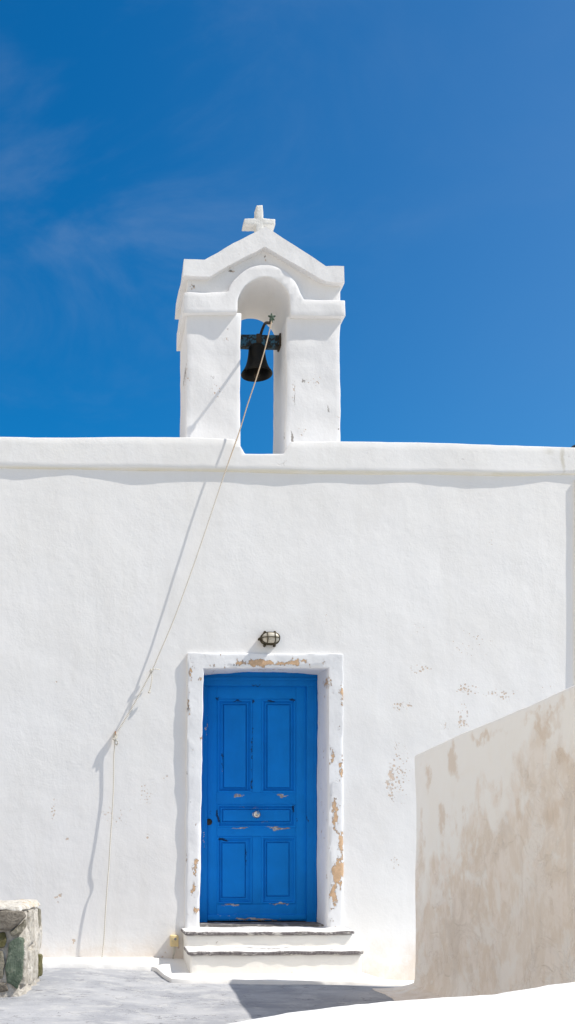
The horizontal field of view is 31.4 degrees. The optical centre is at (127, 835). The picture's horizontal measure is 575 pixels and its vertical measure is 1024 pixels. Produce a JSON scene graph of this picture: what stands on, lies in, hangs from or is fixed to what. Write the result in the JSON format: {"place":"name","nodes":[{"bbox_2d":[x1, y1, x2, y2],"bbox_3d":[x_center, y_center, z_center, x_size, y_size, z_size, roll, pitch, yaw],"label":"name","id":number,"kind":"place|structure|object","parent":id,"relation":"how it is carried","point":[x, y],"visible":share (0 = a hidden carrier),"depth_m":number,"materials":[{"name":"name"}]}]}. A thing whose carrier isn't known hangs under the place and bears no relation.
{"place":"outdoors","nodes":[
{"label":"outdoors","id":0,"kind":"place"},
{"bbox_2d":[0,968,399,1023],"bbox_3d":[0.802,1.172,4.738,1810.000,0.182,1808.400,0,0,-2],"label":"ground","id":1,"kind":"structure","parent":0,"point":[83,996],"depth_m":6.76,"materials":[{"name":"grey concrete"}]},
{"bbox_2d":[0,901,41,997],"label":"stone pier","id":2,"kind":"structure","parent":1,"relation":"on","point":[20,954],"depth_m":6.72,"materials":[{"name":"grey stone"}]},
{"bbox_2d":[41,957,414,985],"bbox_3d":[0.145,1.288,7.935,12.955,0.525,1.196,0,0,-2],"label":"kerb strip","id":3,"kind":"object","parent":1,"relation":"on","point":[174,970],"visible":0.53,"depth_m":7.81,"materials":[{"name":"white paint"}]},
{"bbox_2d":[0,205,574,979],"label":"chapel","id":4,"kind":"structure","parent":1,"relation":"on","point":[406,601],"depth_m":8.58,"materials":[{"name":"white paint"}]},
{"bbox_2d":[170,935,178,958],"bbox_3d":[0.395,0.968,8.500,0.068,0.244,0.088,0,0,-2],"label":"junction box","id":5,"kind":"object","parent":4,"relation":"attached to","point":[174,940],"visible":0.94,"depth_m":8.46,"materials":[{"name":"plastic"}]},
{"bbox_2d":[207,686,305,920],"bbox_3d":[1.160,-0.300,8.941,0.929,2.127,0.120,0,0,-2],"label":"door","id":6,"kind":"structure","parent":4,"relation":"in","point":[256,735],"depth_m":8.96,"materials":[{"name":"blue paint"}]},
{"bbox_2d":[240,313,280,381],"bbox_3d":[1.196,-4.324,8.821,0.424,0.444,0.658,0,0,-2],"label":"church bell","id":7,"kind":"object","parent":4,"relation":"hanging from","point":[254,345],"visible":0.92,"depth_m":8.96,"materials":[{"name":"brown metal"}]},
{"bbox_2d":[101,321,271,958],"bbox_3d":[0.502,-1.662,8.483,1.457,5.433,0.065,0,0,-2],"label":"bell rope","id":8,"kind":"object","parent":7,"relation":"hanging from","point":[114,738],"visible":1,"depth_m":8.46,"materials":[{"name":"grey fabric"}]},
{"bbox_2d":[258,631,279,646],"bbox_3d":[1.205,-1.679,8.510,0.184,0.135,0.156,0,0,-2],"label":"wall lamp","id":9,"kind":"object","parent":4,"relation":"attached to","point":[269,638],"visible":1,"depth_m":8.46,"materials":[{"name":"glass"}]},
{"bbox_2d":[233,981,574,1023],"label":"wall","id":10,"kind":"structure","parent":1,"relation":"on","point":[553,1004],"depth_m":2.71,"materials":[{"name":"white paint"}]},
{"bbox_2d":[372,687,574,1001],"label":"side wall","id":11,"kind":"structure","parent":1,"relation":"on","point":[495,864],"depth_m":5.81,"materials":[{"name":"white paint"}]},
{"bbox_2d":[0,0,574,453],"label":"sky","id":12,"kind":"structure","parent":0,"point":[423,149],"materials":[{"name":"blue"}]}
]}

